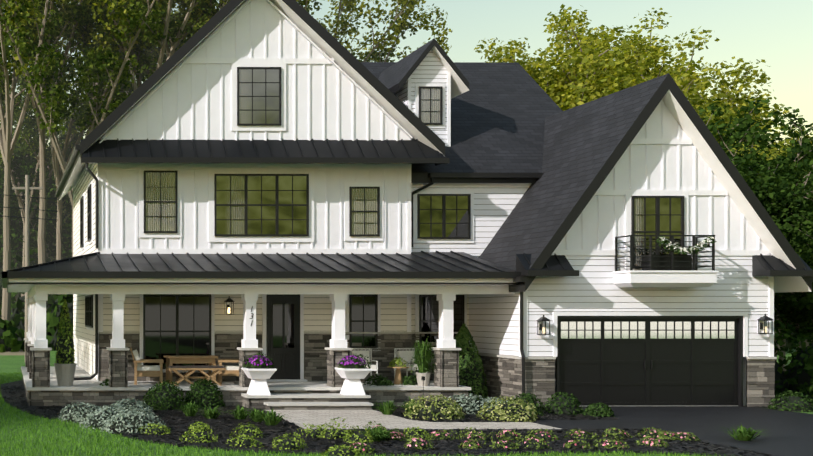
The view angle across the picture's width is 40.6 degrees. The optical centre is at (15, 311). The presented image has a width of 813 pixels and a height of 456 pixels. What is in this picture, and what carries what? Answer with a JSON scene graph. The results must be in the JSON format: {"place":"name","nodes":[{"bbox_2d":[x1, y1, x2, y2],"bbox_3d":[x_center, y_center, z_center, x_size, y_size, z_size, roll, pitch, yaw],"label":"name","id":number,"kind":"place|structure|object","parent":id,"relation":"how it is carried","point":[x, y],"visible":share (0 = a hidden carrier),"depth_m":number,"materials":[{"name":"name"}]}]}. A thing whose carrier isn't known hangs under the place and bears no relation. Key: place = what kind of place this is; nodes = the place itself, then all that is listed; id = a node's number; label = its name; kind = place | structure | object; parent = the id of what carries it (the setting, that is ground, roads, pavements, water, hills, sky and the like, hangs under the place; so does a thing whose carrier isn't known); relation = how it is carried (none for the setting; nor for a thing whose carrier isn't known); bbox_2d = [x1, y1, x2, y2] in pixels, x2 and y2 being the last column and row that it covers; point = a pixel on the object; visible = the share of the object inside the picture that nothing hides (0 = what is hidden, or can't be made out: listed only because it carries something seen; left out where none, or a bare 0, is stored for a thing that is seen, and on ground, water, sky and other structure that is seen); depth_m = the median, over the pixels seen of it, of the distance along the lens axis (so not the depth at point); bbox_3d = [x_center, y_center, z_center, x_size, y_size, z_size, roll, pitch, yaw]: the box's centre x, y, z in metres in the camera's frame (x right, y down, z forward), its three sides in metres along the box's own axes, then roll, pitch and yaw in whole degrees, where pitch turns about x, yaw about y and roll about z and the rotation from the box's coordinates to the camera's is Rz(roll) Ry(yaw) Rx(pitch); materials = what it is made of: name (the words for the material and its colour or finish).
{"place":"outdoors","nodes":[
{"label":"outdoors","id":0,"kind":"place"},
{"bbox_2d":[0,350,24,354],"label":"dirt ground","id":1,"kind":"structure","parent":0,"point":[21,352],"depth_m":57.26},
{"bbox_2d":[0,348,812,455],"bbox_3d":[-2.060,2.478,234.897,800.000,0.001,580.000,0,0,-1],"label":"lawn","id":2,"kind":"structure","parent":0,"point":[11,363],"depth_m":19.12,"materials":[{"name":"green plant"}]},
{"bbox_2d":[0,281,20,317],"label":"forest","id":3,"kind":"object","parent":2,"relation":"on","point":[1,299],"depth_m":112.89,"materials":[{"name":"green"}]},
{"bbox_2d":[0,172,22,258],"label":"dark tree","id":4,"kind":"object","parent":2,"relation":"on","point":[18,221],"visible":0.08,"depth_m":82.33,"materials":[{"name":"green plant"}]},
{"bbox_2d":[0,112,52,289],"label":"dark tree","id":5,"kind":"object","parent":2,"relation":"on","point":[1,269],"depth_m":92.27,"materials":[{"name":"green plant"}]},
{"bbox_2d":[0,0,53,134],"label":"tall tree","id":6,"kind":"object","parent":2,"relation":"on","point":[18,103],"visible":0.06,"depth_m":71.79,"materials":[{"name":"green plant"}]},
{"bbox_2d":[0,175,57,337],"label":"utility pole","id":7,"kind":"object","parent":2,"relation":"on","point":[26,188],"visible":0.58,"depth_m":47.14,"materials":[{"name":"brown wood"}]},
{"bbox_2d":[0,0,68,320],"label":"tall tree","id":8,"kind":"object","parent":2,"relation":"on","point":[7,144],"visible":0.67,"depth_m":63.52,"materials":[{"name":"green plant"}]},
{"bbox_2d":[0,118,68,301],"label":"dark tree","id":9,"kind":"object","parent":2,"relation":"on","point":[27,166],"visible":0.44,"depth_m":80.95,"materials":[{"name":"green plant"}]},
{"bbox_2d":[2,74,69,295],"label":"tall tree","id":10,"kind":"object","parent":2,"relation":"on","point":[60,131],"visible":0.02,"depth_m":91.69,"materials":[{"name":"green plant"}]},
{"bbox_2d":[3,135,75,264],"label":"round tree","id":11,"kind":"object","parent":2,"relation":"on","point":[51,257],"visible":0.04,"depth_m":91.67,"materials":[{"name":"plant"}]},
{"bbox_2d":[20,122,80,261],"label":"dark tree","id":12,"kind":"object","parent":2,"relation":"on","point":[67,243],"visible":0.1,"depth_m":81.77,"materials":[{"name":"green plant"}]},
{"bbox_2d":[0,0,106,313],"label":"tall tree","id":13,"kind":"object","parent":2,"relation":"on","point":[79,18],"visible":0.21,"depth_m":66.79,"materials":[{"name":"brown plant"}]},
{"bbox_2d":[0,1,114,296],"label":"tall tree","id":14,"kind":"object","parent":2,"relation":"on","point":[30,147],"visible":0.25,"depth_m":79.50,"materials":[{"name":"brown plant"}]},
{"bbox_2d":[7,5,151,140],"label":"tall tree","id":15,"kind":"object","parent":2,"relation":"on","point":[71,94],"visible":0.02,"depth_m":86.51,"materials":[{"name":"green plant"}]},
{"bbox_2d":[11,4,152,259],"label":"tall tree","id":16,"kind":"object","parent":2,"relation":"on","point":[58,173],"visible":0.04,"depth_m":75.73,"materials":[{"name":"brown plant"}]},
{"bbox_2d":[0,0,168,256],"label":"tall tree","id":17,"kind":"object","parent":2,"relation":"on","point":[103,62],"visible":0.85,"depth_m":61.02,"materials":[{"name":"green plant"}]},
{"bbox_2d":[59,95,127,226],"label":"dark tree","id":18,"kind":"object","parent":2,"relation":"on","point":[66,200],"depth_m":81.64,"materials":[{"name":"green plant"}]},
{"bbox_2d":[58,7,186,95],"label":"tall tree","id":19,"kind":"object","parent":2,"relation":"on","point":[152,50],"visible":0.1,"depth_m":75.19,"materials":[{"name":"green plant"}]},
{"bbox_2d":[53,0,208,127],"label":"tall tree","id":20,"kind":"object","parent":2,"relation":"on","point":[82,36],"visible":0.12,"depth_m":68.92,"materials":[{"name":"green plant"}]},
{"bbox_2d":[79,0,216,90],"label":"tall tree","id":21,"kind":"object","parent":2,"relation":"on","point":[160,37],"visible":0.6,"depth_m":63.96,"materials":[{"name":"green plant"}]},
{"bbox_2d":[82,0,229,96],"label":"tall tree","id":22,"kind":"object","parent":2,"relation":"on","point":[183,15],"visible":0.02,"depth_m":65.93,"materials":[{"name":"green plant"}]},
{"bbox_2d":[108,0,228,80],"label":"tall tree","id":23,"kind":"object","parent":2,"relation":"on","point":[173,23],"visible":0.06,"depth_m":64.66,"materials":[{"name":"green plant"}]},
{"bbox_2d":[136,1,224,82],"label":"tall tree","id":24,"kind":"object","parent":2,"relation":"on","point":[175,13],"depth_m":79.97,"materials":[{"name":"green plant"}]},
{"bbox_2d":[170,0,321,42],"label":"tall tree","id":25,"kind":"object","parent":2,"relation":"on","point":[318,8],"visible":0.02,"depth_m":69.68,"materials":[{"name":"green plant"}]},
{"bbox_2d":[171,0,425,61],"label":"tall tree","id":26,"kind":"object","parent":2,"relation":"on","point":[409,5],"visible":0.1,"depth_m":65.72,"materials":[{"name":"green plant"}]},
{"bbox_2d":[306,0,430,61],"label":"tall tree","id":27,"kind":"object","parent":2,"relation":"on","point":[342,24],"visible":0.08,"depth_m":69.45,"materials":[{"name":"green plant"}]},
{"bbox_2d":[354,4,451,61],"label":"tall tree","id":28,"kind":"object","parent":2,"relation":"on","point":[440,24],"visible":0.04,"depth_m":63.71,"materials":[{"name":"green plant"}]},
{"bbox_2d":[0,238,812,401],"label":"forest understory bushes","id":29,"kind":"object","parent":2,"relation":"on","point":[796,376],"visible":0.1,"depth_m":58.49,"materials":[{"name":"green plant"}]},
{"bbox_2d":[474,37,588,104],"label":"round tree","id":30,"kind":"object","parent":2,"relation":"on","point":[491,47],"depth_m":56.28,"materials":[{"name":"green plant"}]},
{"bbox_2d":[520,8,673,100],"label":"round tree","id":31,"kind":"object","parent":2,"relation":"on","point":[656,46],"visible":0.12,"depth_m":58.96,"materials":[{"name":"green plant"}]},
{"bbox_2d":[484,4,723,110],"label":"round tree","id":32,"kind":"object","parent":2,"relation":"on","point":[570,94],"visible":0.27,"depth_m":51.63,"materials":[{"name":"green plant"}]},
{"bbox_2d":[667,67,712,108],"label":"round tree","id":33,"kind":"object","parent":2,"relation":"on","point":[694,100],"depth_m":58.28,"materials":[{"name":"green plant"}]},
{"bbox_2d":[611,27,797,150],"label":"round tree","id":34,"kind":"object","parent":2,"relation":"on","point":[728,94],"visible":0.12,"depth_m":53.04,"materials":[{"name":"green plant"}]},
{"bbox_2d":[688,76,725,105],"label":"round tree","id":35,"kind":"object","parent":2,"relation":"on","point":[702,94],"depth_m":61.35,"materials":[{"name":"green plant"}]},
{"bbox_2d":[687,75,757,113],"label":"round tree","id":36,"kind":"object","parent":2,"relation":"on","point":[695,85],"depth_m":58.81,"materials":[{"name":"green plant"}]},
{"bbox_2d":[717,96,773,168],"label":"round tree","id":37,"kind":"object","parent":2,"relation":"on","point":[754,115],"depth_m":52.95,"materials":[{"name":"green plant"}]},
{"bbox_2d":[699,97,812,169],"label":"dark tree","id":38,"kind":"object","parent":2,"relation":"on","point":[712,108],"visible":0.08,"depth_m":39.16,"materials":[{"name":"green plant"}]},
{"bbox_2d":[708,116,807,232],"bbox_3d":[22.524,-1.812,31.404,4.852,8.857,5.093,0,0,-37],"label":"dark tree","id":39,"kind":"object","parent":2,"relation":"on","point":[743,163],"visible":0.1,"depth_m":30.29,"materials":[{"name":"green plant"}]},
{"bbox_2d":[725,127,811,360],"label":"round tree","id":40,"kind":"object","parent":2,"relation":"on","point":[774,149],"depth_m":35.55,"materials":[{"name":"green plant"}]},
{"bbox_2d":[731,106,812,370],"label":"dark tree","id":41,"kind":"object","parent":2,"relation":"on","point":[804,149],"visible":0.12,"depth_m":32.40,"materials":[{"name":"green plant"}]},
{"bbox_2d":[738,153,812,352],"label":"dark tree","id":42,"kind":"object","parent":2,"relation":"on","point":[785,311],"visible":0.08,"depth_m":30.80,"materials":[{"name":"green plant"}]},
{"bbox_2d":[757,158,812,341],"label":"dark tree","id":43,"kind":"object","parent":2,"relation":"on","point":[805,219],"visible":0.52,"depth_m":29.08,"materials":[{"name":"green plant"}]},
{"bbox_2d":[0,0,812,148],"label":"sky","id":44,"kind":"structure","parent":0,"point":[779,33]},
{"bbox_2d":[1,380,812,455],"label":"mulch bed","id":45,"kind":"object","parent":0,"point":[17,383],"depth_m":18.79,"materials":[{"name":"black soil"}]},
{"bbox_2d":[7,278,517,409],"bbox_3d":[6.445,0.797,29.846,13.420,3.360,11.250,0,0,-1],"label":"porch","id":46,"kind":"object","parent":45,"relation":"on","point":[41,386],"visible":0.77,"depth_m":25.28,"materials":[{"name":"white"}]},
{"bbox_2d":[54,363,76,385],"bbox_3d":[1.325,1.677,25.770,0.620,0.600,0.620,0,0,-1],"label":"plant pot","id":47,"kind":"object","parent":46,"relation":"on","point":[65,373],"visible":0.92,"depth_m":25.56,"materials":[{"name":"concrete"}]},
{"bbox_2d":[130,347,163,384],"bbox_3d":[3.611,1.482,26.497,0.895,0.990,0.820,0,0,7],"label":"wooden armchair","id":48,"kind":"object","parent":46,"relation":"on","point":[140,370],"visible":0.94,"depth_m":26.16,"materials":[{"name":"brown wood"}]},
{"bbox_2d":[163,355,217,383],"bbox_3d":[4.865,1.597,26.755,1.400,0.760,0.700,0,0,-1],"label":"wood table","id":49,"kind":"object","parent":46,"relation":"on","point":[208,359],"visible":0.75,"depth_m":26.45,"materials":[{"name":"brown wood"}]},
{"bbox_2d":[167,366,225,385],"bbox_3d":[4.873,1.728,25.945,1.500,0.540,0.420,0,0,-1],"label":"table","id":50,"kind":"object","parent":46,"relation":"on","point":[192,369],"visible":0.81,"depth_m":25.75,"materials":[{"name":"brown wood"}]},
{"bbox_2d":[216,359,238,383],"bbox_3d":[6.044,1.482,26.663,0.895,0.990,0.820,0,0,7],"label":"wooden armchair","id":51,"kind":"object","parent":46,"relation":"on","point":[231,370],"visible":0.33,"depth_m":26.35,"materials":[{"name":"brown wood"}]},
{"bbox_2d":[241,367,276,394],"bbox_3d":[6.303,1.792,24.950,0.740,0.700,0.740,0,0,-1],"label":"planter urn","id":52,"kind":"object","parent":46,"relation":"on","point":[258,385],"visible":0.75,"depth_m":24.72,"materials":[{"name":"white ceramic"}]},
{"bbox_2d":[335,367,371,394],"bbox_3d":[8.753,1.792,24.974,0.740,0.700,0.740,0,0,-1],"label":"planter urn","id":53,"kind":"object","parent":46,"relation":"on","point":[352,384],"visible":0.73,"depth_m":24.75,"materials":[{"name":"white ceramic"}]},
{"bbox_2d":[352,348,377,381],"bbox_3d":[9.665,1.500,26.748,0.640,0.955,0.629,0,0,4],"label":"white chair","id":54,"kind":"object","parent":46,"relation":"on","point":[369,355],"visible":0.46,"depth_m":26.93,"materials":[{"name":"white wood"}]},
{"bbox_2d":[387,366,408,384],"bbox_3d":[10.470,1.738,26.311,0.560,0.480,0.560,0,0,-1],"label":"round side table","id":55,"kind":"object","parent":46,"relation":"on","point":[398,379],"visible":0.88,"depth_m":26.24,"materials":[{"name":"brown wood"}]},
{"bbox_2d":[394,348,417,381],"bbox_3d":[11.016,1.500,26.811,0.640,0.955,0.629,0,0,-11],"label":"white chair","id":56,"kind":"object","parent":46,"relation":"on","point":[406,356],"visible":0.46,"depth_m":26.97,"materials":[{"name":"white wood"}]},
{"bbox_2d":[416,372,430,385],"bbox_3d":[10.926,1.802,25.766,0.380,0.350,0.380,0,0,-1],"label":"plant pot","id":57,"kind":"object","parent":46,"relation":"on","point":[426,380],"visible":0.82,"depth_m":25.65,"materials":[{"name":"ceramic"}]},
{"bbox_2d":[58,393,537,433],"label":"bushes","id":58,"kind":"object","parent":45,"relation":"on","point":[129,416],"visible":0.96,"depth_m":21.82,"materials":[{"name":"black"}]},
{"bbox_2d":[0,386,812,455],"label":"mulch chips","id":59,"kind":"object","parent":45,"relation":"on","point":[281,432],"depth_m":18.86,"materials":[{"name":"black wood"}]},
{"bbox_2d":[138,417,429,455],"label":"flowering shrubs","id":60,"kind":"object","parent":59,"relation":"on","point":[249,433],"visible":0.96,"depth_m":18.32,"materials":[{"name":"green plant"}]},
{"bbox_2d":[421,376,424,404],"bbox_3d":[10.477,2.067,24.705,0.070,0.820,0.070,0,0,-1],"label":"garden stake light","id":61,"kind":"object","parent":59,"relation":"on","point":[423,378],"visible":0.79,"depth_m":24.70,"materials":[{"name":"black metal"}]},
{"bbox_2d":[347,421,700,453],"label":"pink flowers","id":62,"kind":"object","parent":59,"relation":"on","point":[537,442],"visible":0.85,"depth_m":18.41,"materials":[{"name":"green plant"}]},
{"bbox_2d":[73,0,776,406],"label":"house siding walls","id":63,"kind":"structure","parent":45,"relation":"on","point":[189,98],"depth_m":27.54,"materials":[{"name":"white wood"}]},
{"bbox_2d":[224,296,234,314],"bbox_3d":[6.079,-0.190,27.395,0.256,0.526,0.286,0,0,-1],"label":"porch lantern","id":64,"kind":"object","parent":63,"relation":"attached to","point":[228,304],"visible":1,"depth_m":27.36,"materials":[{"name":"black metal"}]},
{"bbox_2d":[262,294,306,381],"bbox_3d":[7.649,0.682,27.433,1.260,2.590,0.300,0,0,-1],"label":"front door","id":65,"kind":"structure","parent":63,"relation":"attached to","point":[283,331],"depth_m":27.45,"materials":[{"name":"black wood"}]},
{"bbox_2d":[80,62,688,371],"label":"house windows","id":66,"kind":"structure","parent":63,"relation":"in","point":[260,204],"depth_m":27.52,"materials":[{"name":"black glass"}]},
{"bbox_2d":[55,236,716,372],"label":"planter flowers","id":67,"kind":"object","parent":63,"relation":"attached to","point":[65,349],"visible":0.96,"depth_m":25.55,"materials":[{"name":"green plant"}]},
{"bbox_2d":[2,138,812,396],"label":"metal roofs and gutters","id":68,"kind":"structure","parent":63,"relation":"attached to","point":[437,264],"depth_m":26.76,"materials":[{"name":"black metal"}]},
{"bbox_2d":[378,38,468,146],"bbox_3d":[12.437,-6.438,31.121,2.100,3.430,5.020,0,0,-1],"label":"dormer","id":69,"kind":"object","parent":63,"relation":"on","point":[426,83],"visible":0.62,"depth_m":28.87,"materials":[{"name":"white paint"}]},
{"bbox_2d":[58,0,811,292],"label":"house roofs","id":70,"kind":"structure","parent":63,"relation":"on","point":[506,117],"depth_m":27.10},
{"bbox_2d":[536,315,550,334],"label":"wall lantern","id":71,"kind":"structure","parent":63,"relation":"attached to","point":[541,329],"depth_m":24.87,"materials":[{"name":"black metal"}]},
{"bbox_2d":[554,316,742,406],"bbox_3d":[16.552,1.288,25.147,4.896,2.378,0.150,0,0,-1],"label":"garage door","id":72,"kind":"structure","parent":63,"relation":"attached to","point":[652,360],"depth_m":25.16,"materials":[{"name":"black"}]},
{"bbox_2d":[612,235,718,286],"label":"balcony","id":73,"kind":"structure","parent":63,"relation":"attached to","point":[672,270],"depth_m":24.41,"materials":[{"name":"black"}]},
{"bbox_2d":[757,314,772,333],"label":"wall lantern","id":74,"kind":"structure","parent":63,"relation":"attached to","point":[761,328],"depth_m":24.90,"materials":[{"name":"black metal"}]},
{"bbox_2d":[99,374,812,416],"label":"foundation shrubs","id":75,"kind":"object","parent":45,"relation":"on","point":[164,395],"visible":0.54,"depth_m":24.23,"materials":[{"name":"green plant"}]},
{"bbox_2d":[173,397,766,441],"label":"plants","id":76,"kind":"object","parent":45,"relation":"on","point":[742,432],"depth_m":21.47,"materials":[{"name":"green plant"}]},
{"bbox_2d":[454,324,487,399],"bbox_3d":[12.434,1.398,26.676,1.264,2.183,1.244,0,0,-1],"label":"shrub","id":77,"kind":"object","parent":45,"relation":"on","point":[471,373],"visible":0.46,"depth_m":26.31,"materials":[{"name":"green plant"}]},
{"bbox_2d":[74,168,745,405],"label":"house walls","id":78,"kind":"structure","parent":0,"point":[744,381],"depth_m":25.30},
{"bbox_2d":[266,410,560,428],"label":"walkway pavers","id":79,"kind":"object","parent":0,"point":[353,418],"depth_m":21.43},
{"bbox_2d":[526,406,812,455],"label":"asphalt driveway","id":80,"kind":"structure","parent":0,"point":[789,433],"depth_m":21.28,"materials":[{"name":"grey asphalt"}]}
]}

